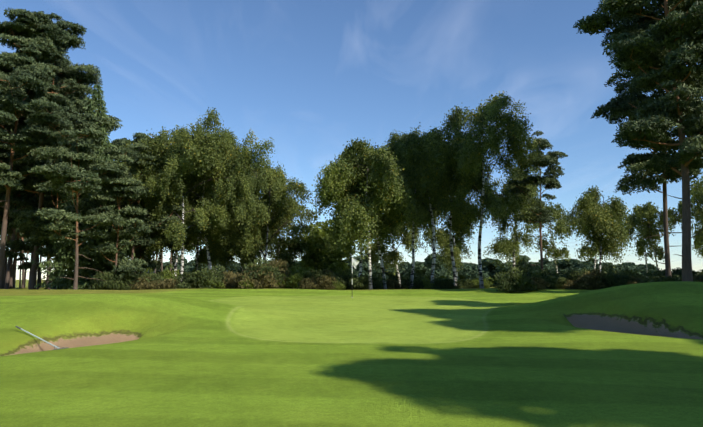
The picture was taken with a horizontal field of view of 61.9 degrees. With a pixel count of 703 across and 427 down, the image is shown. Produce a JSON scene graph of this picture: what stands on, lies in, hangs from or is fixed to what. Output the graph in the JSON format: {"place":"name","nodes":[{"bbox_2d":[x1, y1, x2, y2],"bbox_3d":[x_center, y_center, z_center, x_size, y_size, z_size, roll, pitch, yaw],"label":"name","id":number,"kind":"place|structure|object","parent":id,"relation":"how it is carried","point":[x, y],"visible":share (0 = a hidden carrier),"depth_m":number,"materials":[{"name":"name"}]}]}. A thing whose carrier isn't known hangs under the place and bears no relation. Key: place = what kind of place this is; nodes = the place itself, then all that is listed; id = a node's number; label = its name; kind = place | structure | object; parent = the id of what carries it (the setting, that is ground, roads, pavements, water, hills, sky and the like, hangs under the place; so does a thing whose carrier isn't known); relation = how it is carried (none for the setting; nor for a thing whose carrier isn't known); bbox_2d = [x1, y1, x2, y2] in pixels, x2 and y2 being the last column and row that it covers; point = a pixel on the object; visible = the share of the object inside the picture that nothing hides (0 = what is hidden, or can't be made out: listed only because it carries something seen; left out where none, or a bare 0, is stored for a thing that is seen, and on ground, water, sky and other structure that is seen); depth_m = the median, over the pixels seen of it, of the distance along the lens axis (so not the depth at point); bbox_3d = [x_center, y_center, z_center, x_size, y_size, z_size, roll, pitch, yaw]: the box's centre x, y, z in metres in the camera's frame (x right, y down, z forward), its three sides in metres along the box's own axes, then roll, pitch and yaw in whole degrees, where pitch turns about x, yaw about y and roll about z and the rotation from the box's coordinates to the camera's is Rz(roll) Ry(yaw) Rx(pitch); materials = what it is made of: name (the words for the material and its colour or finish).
{"place":"outdoors","nodes":[
{"label":"outdoors","id":0,"kind":"place"},
{"bbox_2d":[1,0,695,264],"bbox_3d":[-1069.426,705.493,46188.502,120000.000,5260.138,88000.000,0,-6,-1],"label":"cloud","id":1,"kind":"structure","parent":0,"point":[421,79],"depth_m":19935.01,"materials":[{"name":"white"}]},
{"bbox_2d":[0,280,702,426],"bbox_3d":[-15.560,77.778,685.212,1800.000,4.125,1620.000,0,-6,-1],"label":"ground","id":2,"kind":"structure","parent":0,"point":[630,355],"depth_m":11.04,"materials":[{"name":"green plant"}]},
{"bbox_2d":[0,177,26,288],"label":"pine","id":3,"kind":"object","parent":2,"relation":"on","point":[11,269],"depth_m":66.99,"materials":[{"name":"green plant"}]},
{"bbox_2d":[0,152,28,288],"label":"pine","id":4,"kind":"object","parent":2,"relation":"on","point":[7,278],"visible":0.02,"depth_m":66.23,"materials":[{"name":"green plant"}]},
{"bbox_2d":[0,54,29,170],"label":"pine","id":5,"kind":"object","parent":2,"relation":"on","point":[6,66],"visible":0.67,"depth_m":41.23,"materials":[{"name":"green plant"}]},
{"bbox_2d":[10,229,24,287],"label":"pine","id":6,"kind":"object","parent":2,"relation":"on","point":[23,276],"depth_m":89.56,"materials":[{"name":"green plant"}]},
{"bbox_2d":[0,153,49,258],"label":"pine","id":7,"kind":"object","parent":2,"relation":"on","point":[12,218],"visible":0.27,"depth_m":49.36,"materials":[{"name":"green plant"}]},
{"bbox_2d":[0,165,58,289],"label":"pine","id":8,"kind":"object","parent":2,"relation":"on","point":[20,200],"visible":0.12,"depth_m":50.21,"materials":[{"name":"green plant"}]},
{"bbox_2d":[15,326,67,349],"bbox_3d":[-7.701,3.071,14.394,1.615,0.085,0.420,17,0,22],"label":"rake","id":9,"kind":"object","parent":2,"relation":"on","point":[57,347],"visible":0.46,"depth_m":14.31,"materials":[{"name":"grey metal"}]},
{"bbox_2d":[0,7,86,288],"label":"pine","id":10,"kind":"object","parent":2,"relation":"on","point":[28,35],"visible":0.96,"depth_m":42.21,"materials":[{"name":"green plant"}]},
{"bbox_2d":[7,88,84,289],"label":"pine","id":11,"kind":"object","parent":2,"relation":"on","point":[19,155],"depth_m":57.17,"materials":[{"name":"green plant"}]},
{"bbox_2d":[8,145,112,285],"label":"pine","id":12,"kind":"object","parent":2,"relation":"on","point":[37,234],"visible":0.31,"depth_m":44.19,"materials":[{"name":"green plant"}]},
{"bbox_2d":[0,13,121,289],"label":"pine","id":13,"kind":"object","parent":2,"relation":"on","point":[76,76],"visible":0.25,"depth_m":47.43,"materials":[{"name":"green plant"}]},
{"bbox_2d":[22,57,113,288],"bbox_3d":[-26.994,-4.371,53.905,9.344,23.483,8.595,-1,-6,8],"label":"pine","id":14,"kind":"object","parent":2,"relation":"on","point":[80,104],"depth_m":55.29,"materials":[{"name":"green plant"}]},
{"bbox_2d":[27,127,140,288],"bbox_3d":[-18.039,-0.155,39.697,7.564,11.129,6.812,4,-8,-34],"label":"pine","id":15,"kind":"object","parent":2,"relation":"on","point":[62,169],"visible":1,"depth_m":38.85,"materials":[{"name":"green plant"}]},
{"bbox_2d":[31,79,137,289],"bbox_3d":[-20.349,-2.264,47.028,8.657,17.634,8.412,1,-6,-11],"label":"pine","id":16,"kind":"object","parent":2,"relation":"on","point":[97,263],"visible":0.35,"depth_m":44.78,"materials":[{"name":"green plant"}]},
{"bbox_2d":[68,87,120,269],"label":"pine","id":17,"kind":"object","parent":2,"relation":"on","point":[83,100],"visible":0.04,"depth_m":67.65,"materials":[{"name":"green plant"}]},
{"bbox_2d":[90,272,124,289],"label":"shrub","id":18,"kind":"object","parent":2,"relation":"on","point":[109,279],"visible":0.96,"depth_m":41.20,"materials":[{"name":"green plant"}]},
{"bbox_2d":[91,268,138,289],"bbox_3d":[-17.164,4.661,42.836,3.122,2.219,4.167,-3,-7,22],"label":"shrub","id":19,"kind":"object","parent":2,"relation":"on","point":[129,277],"visible":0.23,"depth_m":42.13,"materials":[{"name":"green plant"}]},
{"bbox_2d":[86,174,152,284],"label":"pine","id":20,"kind":"object","parent":2,"relation":"on","point":[123,189],"visible":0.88,"depth_m":42.08,"materials":[{"name":"green plant"}]},
{"bbox_2d":[111,138,130,162],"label":"pine","id":21,"kind":"object","parent":2,"relation":"on","point":[117,142],"visible":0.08,"depth_m":88.19,"materials":[{"name":"green plant"}]},
{"bbox_2d":[112,275,132,289],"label":"shrub","id":22,"kind":"object","parent":2,"relation":"on","point":[126,285],"visible":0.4,"depth_m":41.87,"materials":[{"name":"green plant"}]},
{"bbox_2d":[101,200,166,274],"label":"pine","id":23,"kind":"object","parent":2,"relation":"on","point":[152,263],"visible":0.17,"depth_m":48.64,"materials":[{"name":"green plant"}]},
{"bbox_2d":[113,141,162,272],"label":"pine tree","id":24,"kind":"object","parent":2,"relation":"on","point":[142,257],"depth_m":56.65,"materials":[{"name":"green plant"}]},
{"bbox_2d":[129,132,150,272],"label":"pine","id":25,"kind":"object","parent":2,"relation":"on","point":[139,136],"visible":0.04,"depth_m":77.83,"materials":[{"name":"green plant"}]},
{"bbox_2d":[128,276,156,289],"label":"shrub","id":26,"kind":"object","parent":2,"relation":"on","point":[141,285],"visible":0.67,"depth_m":42.84,"materials":[{"name":"green plant"}]},
{"bbox_2d":[107,141,186,259],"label":"pine","id":27,"kind":"object","parent":2,"relation":"on","point":[144,193],"visible":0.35,"depth_m":46.36,"materials":[{"name":"green plant"}]},
{"bbox_2d":[138,273,159,281],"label":"shrub","id":28,"kind":"object","parent":2,"relation":"on","point":[152,275],"visible":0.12,"depth_m":44.63,"materials":[{"name":"green plant"}]},
{"bbox_2d":[144,265,179,281],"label":"shrub","id":29,"kind":"object","parent":2,"relation":"on","point":[170,274],"visible":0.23,"depth_m":46.24,"materials":[{"name":"green plant"}]},
{"bbox_2d":[148,278,179,289],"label":"shrub","id":30,"kind":"object","parent":2,"relation":"on","point":[166,284],"visible":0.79,"depth_m":42.08,"materials":[{"name":"green plant"}]},
{"bbox_2d":[119,126,231,271],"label":"birch","id":31,"kind":"object","parent":2,"relation":"on","point":[137,175],"visible":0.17,"depth_m":47.61,"materials":[{"name":"green plant"}]},
{"bbox_2d":[146,233,205,270],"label":"birch","id":32,"kind":"object","parent":2,"relation":"on","point":[191,250],"visible":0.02,"depth_m":64.79,"materials":[{"name":"green plant"}]},
{"bbox_2d":[136,149,216,275],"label":"birch","id":33,"kind":"object","parent":2,"relation":"on","point":[152,248],"visible":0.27,"depth_m":48.30,"materials":[{"name":"green plant"}]},
{"bbox_2d":[135,107,261,281],"bbox_3d":[-13.483,-1.164,47.701,12.180,15.693,8.676,-2,-7,18],"label":"birch","id":34,"kind":"object","parent":2,"relation":"on","point":[187,158],"visible":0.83,"depth_m":46.03,"materials":[{"name":"green plant"}]},
{"bbox_2d":[126,125,274,269],"bbox_3d":[-12.367,-0.708,47.351,10.589,14.770,10.399,-6,-8,42],"label":"birch","id":35,"kind":"object","parent":2,"relation":"on","point":[150,180],"visible":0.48,"depth_m":47.96,"materials":[{"name":"green plant"}]},
{"bbox_2d":[174,264,226,288],"bbox_3d":[-10.764,4.625,42.157,4.653,1.942,2.775,6,-8,-42],"label":"shrub","id":36,"kind":"object","parent":2,"relation":"on","point":[204,274],"visible":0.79,"depth_m":41.48,"materials":[{"name":"green plant"}]},
{"bbox_2d":[160,186,241,271],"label":"birch","id":37,"kind":"object","parent":2,"relation":"on","point":[199,257],"visible":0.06,"depth_m":57.44,"materials":[{"name":"green plant"}]},
{"bbox_2d":[183,261,218,279],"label":"bush","id":38,"kind":"object","parent":2,"relation":"on","point":[187,269],"visible":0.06,"depth_m":262.26,"materials":[{"name":"green plant"}]},
{"bbox_2d":[153,144,258,271],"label":"birch","id":39,"kind":"object","parent":2,"relation":"on","point":[227,245],"visible":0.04,"depth_m":55.20,"materials":[{"name":"green plant"}]},
{"bbox_2d":[196,275,224,288],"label":"shrub","id":40,"kind":"object","parent":2,"relation":"on","point":[218,285],"visible":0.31,"depth_m":41.69,"materials":[{"name":"green plant"}]},
{"bbox_2d":[220,270,248,288],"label":"shrub","id":41,"kind":"object","parent":2,"relation":"on","point":[230,283],"visible":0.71,"depth_m":42.82,"materials":[{"name":"green plant"}]},
{"bbox_2d":[186,155,296,270],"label":"birch","id":42,"kind":"object","parent":2,"relation":"on","point":[234,198],"visible":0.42,"depth_m":49.76,"materials":[{"name":"green plant"}]},
{"bbox_2d":[234,259,293,288],"bbox_3d":[-6.026,4.330,41.450,4.229,2.308,3.320,2,-7,-21],"label":"shrub","id":43,"kind":"object","parent":2,"relation":"on","point":[265,282],"visible":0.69,"depth_m":40.81,"materials":[{"name":"green plant"}]},
{"bbox_2d":[241,257,286,288],"bbox_3d":[-6.179,4.317,41.819,3.325,2.408,3.378,-1,-6,9],"label":"shrub","id":44,"kind":"object","parent":2,"relation":"on","point":[263,268],"visible":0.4,"depth_m":40.86,"materials":[{"name":"green plant"}]},
{"bbox_2d":[228,192,299,269],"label":"birch","id":45,"kind":"object","parent":2,"relation":"on","point":[272,255],"visible":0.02,"depth_m":56.87,"materials":[{"name":"green plant"}]},
{"bbox_2d":[224,162,322,269],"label":"birch","id":46,"kind":"object","parent":2,"relation":"on","point":[247,242],"visible":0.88,"depth_m":48.56,"materials":[{"name":"green plant"}]},
{"bbox_2d":[255,196,311,269],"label":"birch","id":47,"kind":"object","parent":2,"relation":"on","point":[299,248],"visible":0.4,"depth_m":52.05,"materials":[{"name":"green plant"}]},
{"bbox_2d":[273,261,313,288],"bbox_3d":[-4.225,4.522,42.395,3.977,2.269,3.845,3,-7,-28],"label":"bush","id":48,"kind":"object","parent":2,"relation":"on","point":[297,279],"visible":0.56,"depth_m":41.55,"materials":[{"name":"green plant"}]},
{"bbox_2d":[297,269,324,288],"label":"shrub","id":49,"kind":"object","parent":2,"relation":"on","point":[309,273],"visible":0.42,"depth_m":41.10,"materials":[{"name":"green plant"}]},
{"bbox_2d":[297,274,335,288],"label":"shrub","id":50,"kind":"object","parent":2,"relation":"on","point":[311,283],"visible":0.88,"depth_m":40.29,"materials":[{"name":"green plant"}]},
{"bbox_2d":[296,219,355,276],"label":"tree","id":51,"kind":"object","parent":2,"relation":"on","point":[318,259],"visible":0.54,"depth_m":53.94,"materials":[{"name":"green plant"}]},
{"bbox_2d":[324,271,350,289],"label":"shrub","id":52,"kind":"object","parent":2,"relation":"on","point":[340,279],"visible":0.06,"depth_m":42.28,"materials":[{"name":"green plant"}]},
{"bbox_2d":[330,279,346,289],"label":"shrub","id":53,"kind":"object","parent":2,"relation":"on","point":[338,286],"visible":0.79,"depth_m":41.28,"materials":[{"name":"green plant"}]},
{"bbox_2d":[331,269,352,289],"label":"shrub","id":54,"kind":"object","parent":2,"relation":"on","point":[345,276],"visible":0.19,"depth_m":43.95,"materials":[{"name":"green plant"}]},
{"bbox_2d":[307,155,407,275],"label":"birch","id":55,"kind":"object","parent":2,"relation":"on","point":[352,242],"visible":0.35,"depth_m":41.86,"materials":[{"name":"green plant"}]},
{"bbox_2d":[348,275,375,289],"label":"shrub","id":56,"kind":"object","parent":2,"relation":"on","point":[360,282],"visible":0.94,"depth_m":41.00,"materials":[{"name":"green plant"}]},
{"bbox_2d":[346,253,381,278],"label":"tree","id":57,"kind":"object","parent":2,"relation":"on","point":[364,264],"visible":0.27,"depth_m":266.84,"materials":[{"name":"green plant"}]},
{"bbox_2d":[312,137,420,289],"bbox_3d":[1.109,0.119,40.609,7.349,10.856,7.329,-1,-6,6],"label":"birch","id":58,"kind":"object","parent":2,"relation":"on","point":[384,174],"visible":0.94,"depth_m":39.61,"materials":[{"name":"green plant"}]},
{"bbox_2d":[350,271,387,289],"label":"shrub","id":59,"kind":"object","parent":2,"relation":"on","point":[378,284],"visible":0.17,"depth_m":42.78,"materials":[{"name":"green plant"}]},
{"bbox_2d":[334,142,422,288],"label":"birch","id":60,"kind":"object","parent":2,"relation":"on","point":[394,224],"visible":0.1,"depth_m":43.43,"materials":[{"name":"green plant"}]},
{"bbox_2d":[376,279,399,289],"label":"shrub","id":61,"kind":"object","parent":2,"relation":"on","point":[391,284],"visible":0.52,"depth_m":44.51,"materials":[{"name":"green plant"}]},
{"bbox_2d":[382,264,400,282],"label":"bush","id":62,"kind":"object","parent":2,"relation":"on","point":[389,274],"visible":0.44,"depth_m":347.38,"materials":[{"name":"green plant"}]},
{"bbox_2d":[357,208,439,283],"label":"birch","id":63,"kind":"object","parent":2,"relation":"on","point":[393,259],"visible":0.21,"depth_m":59.11,"materials":[{"name":"green plant"}]},
{"bbox_2d":[403,274,424,288],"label":"shrub","id":64,"kind":"object","parent":2,"relation":"on","point":[417,284],"visible":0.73,"depth_m":45.78,"materials":[{"name":"green plant"}]},
{"bbox_2d":[383,129,452,287],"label":"birch","id":65,"kind":"object","parent":2,"relation":"on","point":[427,163],"visible":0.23,"depth_m":44.93,"materials":[{"name":"green plant"}]},
{"bbox_2d":[404,253,448,281],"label":"tree","id":66,"kind":"object","parent":2,"relation":"on","point":[422,268],"visible":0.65,"depth_m":261.04,"materials":[{"name":"green plant"}]},
{"bbox_2d":[386,122,484,288],"bbox_3d":[6.158,-0.420,45.916,8.023,13.587,7.417,1,-6,-9],"label":"birch","id":67,"kind":"object","parent":2,"relation":"on","point":[460,207],"visible":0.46,"depth_m":44.37,"materials":[{"name":"green plant"}]},
{"bbox_2d":[420,276,454,288],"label":"shrub","id":68,"kind":"object","parent":2,"relation":"on","point":[430,285],"visible":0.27,"depth_m":45.56,"materials":[{"name":"green plant"}]},
{"bbox_2d":[431,277,461,288],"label":"shrub","id":69,"kind":"object","parent":2,"relation":"on","point":[445,283],"visible":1,"depth_m":43.03,"materials":[{"name":"green plant"}]},
{"bbox_2d":[405,133,493,288],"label":"birch","id":70,"kind":"object","parent":2,"relation":"on","point":[439,185],"visible":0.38,"depth_m":46.39,"materials":[{"name":"green plant"}]},
{"bbox_2d":[422,190,487,280],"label":"birch","id":71,"kind":"object","parent":2,"relation":"on","point":[457,252],"visible":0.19,"depth_m":59.82,"materials":[{"name":"green plant"}]},
{"bbox_2d":[457,280,477,288],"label":"shrub","id":72,"kind":"object","parent":2,"relation":"on","point":[462,285],"visible":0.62,"depth_m":48.23,"materials":[{"name":"green plant"}]},
{"bbox_2d":[458,262,477,282],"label":"tree","id":73,"kind":"object","parent":2,"relation":"on","point":[468,266],"visible":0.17,"depth_m":270.65,"materials":[{"name":"green plant"}]},
{"bbox_2d":[462,269,492,282],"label":"tree","id":74,"kind":"object","parent":2,"relation":"on","point":[472,274],"visible":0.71,"depth_m":267.36,"materials":[{"name":"green plant"}]},
{"bbox_2d":[414,91,547,287],"bbox_3d":[9.651,-1.653,46.064,10.748,16.150,10.834,-2,-7,21],"label":"birch","id":75,"kind":"object","parent":2,"relation":"on","point":[509,130],"visible":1,"depth_m":43.91,"materials":[{"name":"green plant"}]},
{"bbox_2d":[470,277,493,287],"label":"shrub","id":76,"kind":"object","parent":2,"relation":"on","point":[487,284],"visible":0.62,"depth_m":48.44,"materials":[{"name":"green plant"}]},
{"bbox_2d":[477,258,511,286],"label":"tree","id":77,"kind":"object","parent":2,"relation":"on","point":[488,265],"visible":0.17,"depth_m":276.20,"materials":[{"name":"green plant"}]},
{"bbox_2d":[491,255,530,281],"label":"tree","id":78,"kind":"object","parent":2,"relation":"on","point":[504,267],"visible":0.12,"depth_m":265.02,"materials":[{"name":"green plant"}]},
{"bbox_2d":[477,166,548,268],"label":"birch","id":79,"kind":"object","parent":2,"relation":"on","point":[510,248],"visible":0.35,"depth_m":57.41,"materials":[{"name":"green plant"}]},
{"bbox_2d":[493,260,540,291],"bbox_3d":[9.993,3.780,35.208,2.600,2.044,3.194,-2,-7,21],"label":"shrub","id":80,"kind":"object","parent":2,"relation":"on","point":[516,280],"visible":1,"depth_m":34.65,"materials":[{"name":"green plant"}]},
{"bbox_2d":[506,130,567,269],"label":"pine","id":81,"kind":"object","parent":2,"relation":"on","point":[543,216],"visible":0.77,"depth_m":49.02,"materials":[{"name":"green plant"}]},
{"bbox_2d":[521,262,553,273],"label":"tree","id":82,"kind":"object","parent":2,"relation":"on","point":[546,267],"visible":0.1,"depth_m":264.34,"materials":[{"name":"green plant"}]},
{"bbox_2d":[527,266,549,286],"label":"shrub","id":83,"kind":"object","parent":2,"relation":"on","point":[542,275],"visible":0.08,"depth_m":37.12,"materials":[{"name":"green plant"}]},
{"bbox_2d":[516,201,580,273],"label":"birch","id":84,"kind":"object","parent":2,"relation":"on","point":[559,227],"visible":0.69,"depth_m":65.35,"materials":[{"name":"green plant"}]},
{"bbox_2d":[545,270,559,288],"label":"shrub","id":85,"kind":"object","parent":2,"relation":"on","point":[550,278],"visible":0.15,"depth_m":38.20,"materials":[{"name":"green plant"}]},
{"bbox_2d":[538,258,571,274],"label":"tree","id":86,"kind":"object","parent":2,"relation":"on","point":[563,264],"visible":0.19,"depth_m":281.23,"materials":[{"name":"green plant"}]},
{"bbox_2d":[546,274,566,288],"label":"shrub","id":87,"kind":"object","parent":2,"relation":"on","point":[559,286],"visible":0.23,"depth_m":40.28,"materials":[{"name":"green plant"}]},
{"bbox_2d":[558,273,580,288],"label":"shrub","id":88,"kind":"object","parent":2,"relation":"on","point":[566,278],"visible":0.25,"depth_m":40.55,"materials":[{"name":"green plant"}]},
{"bbox_2d":[555,269,596,288],"bbox_3d":[15.864,4.665,41.169,2.281,1.476,3.345,4,-7,-32],"label":"shrub","id":89,"kind":"object","parent":2,"relation":"on","point":[579,274],"visible":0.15,"depth_m":41.22,"materials":[{"name":"green plant"}]},
{"bbox_2d":[566,258,597,269],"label":"tree","id":90,"kind":"object","parent":2,"relation":"on","point":[575,264],"visible":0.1,"depth_m":277.82,"materials":[{"name":"green plant"}]},
{"bbox_2d":[569,267,607,289],"bbox_3d":[15.543,4.275,38.083,2.150,1.524,2.468,5,-8,-39],"label":"shrub","id":91,"kind":"object","parent":2,"relation":"on","point":[586,281],"visible":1,"depth_m":37.78,"materials":[{"name":"green plant"}]},
{"bbox_2d":[563,185,634,270],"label":"birch","id":92,"kind":"object","parent":2,"relation":"on","point":[609,222],"visible":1,"depth_m":48.00,"materials":[{"name":"green plant"}]},
{"bbox_2d":[568,201,632,272],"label":"birch","id":93,"kind":"object","parent":2,"relation":"on","point":[581,233],"visible":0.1,"depth_m":66.12,"materials":[{"name":"green plant"}]},
{"bbox_2d":[591,262,619,273],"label":"tree","id":94,"kind":"object","parent":2,"relation":"on","point":[611,266],"visible":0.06,"depth_m":267.19,"materials":[{"name":"green plant"}]},
{"bbox_2d":[597,268,633,287],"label":"shrub","id":95,"kind":"object","parent":2,"relation":"on","point":[620,279],"visible":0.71,"depth_m":37.18,"materials":[{"name":"green plant"}]},
{"bbox_2d":[616,262,653,272],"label":"tree","id":96,"kind":"object","parent":2,"relation":"on","point":[622,266],"visible":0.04,"depth_m":278.63,"materials":[{"name":"green plant"}]},
{"bbox_2d":[573,0,702,281],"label":"pine","id":97,"kind":"object","parent":2,"relation":"on","point":[676,48],"visible":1,"depth_m":31.30,"materials":[{"name":"green plant"}]},
{"bbox_2d":[621,263,654,276],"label":"tree","id":98,"kind":"object","parent":2,"relation":"on","point":[630,269],"visible":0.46,"depth_m":264.10,"materials":[{"name":"green plant"}]},
{"bbox_2d":[625,204,664,277],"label":"birch","id":99,"kind":"object","parent":2,"relation":"on","point":[640,251],"visible":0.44,"depth_m":70.97,"materials":[{"name":"green plant"}]},
{"bbox_2d":[590,0,702,278],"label":"pine","id":100,"kind":"object","parent":2,"relation":"on","point":[618,107],"visible":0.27,"depth_m":36.99,"materials":[{"name":"green plant"}]},
{"bbox_2d":[624,202,675,269],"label":"birch","id":101,"kind":"object","parent":2,"relation":"on","point":[651,208],"visible":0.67,"depth_m":70.27,"materials":[{"name":"green plant"}]},
{"bbox_2d":[639,270,698,282],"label":"shrub","id":102,"kind":"object","parent":2,"relation":"on","point":[662,279],"visible":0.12,"depth_m":36.59,"materials":[{"name":"green plant"}]},
{"bbox_2d":[660,188,702,254],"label":"birch","id":103,"kind":"object","parent":2,"relation":"on","point":[679,214],"visible":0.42,"depth_m":71.48,"materials":[{"name":"green plant"}]},
{"bbox_2d":[690,176,702,245],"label":"birch","id":104,"kind":"object","parent":2,"relation":"on","point":[697,187],"visible":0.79,"depth_m":65.87,"materials":[{"name":"green plant"}]},
{"bbox_2d":[691,206,702,259],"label":"birch","id":105,"kind":"object","parent":2,"relation":"on","point":[700,250],"visible":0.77,"depth_m":67.41,"materials":[{"name":"green plant"}]},
{"bbox_2d":[0,0,702,279],"label":"sky","id":106,"kind":"structure","parent":0,"point":[357,101],"materials":[{"name":"blue"}]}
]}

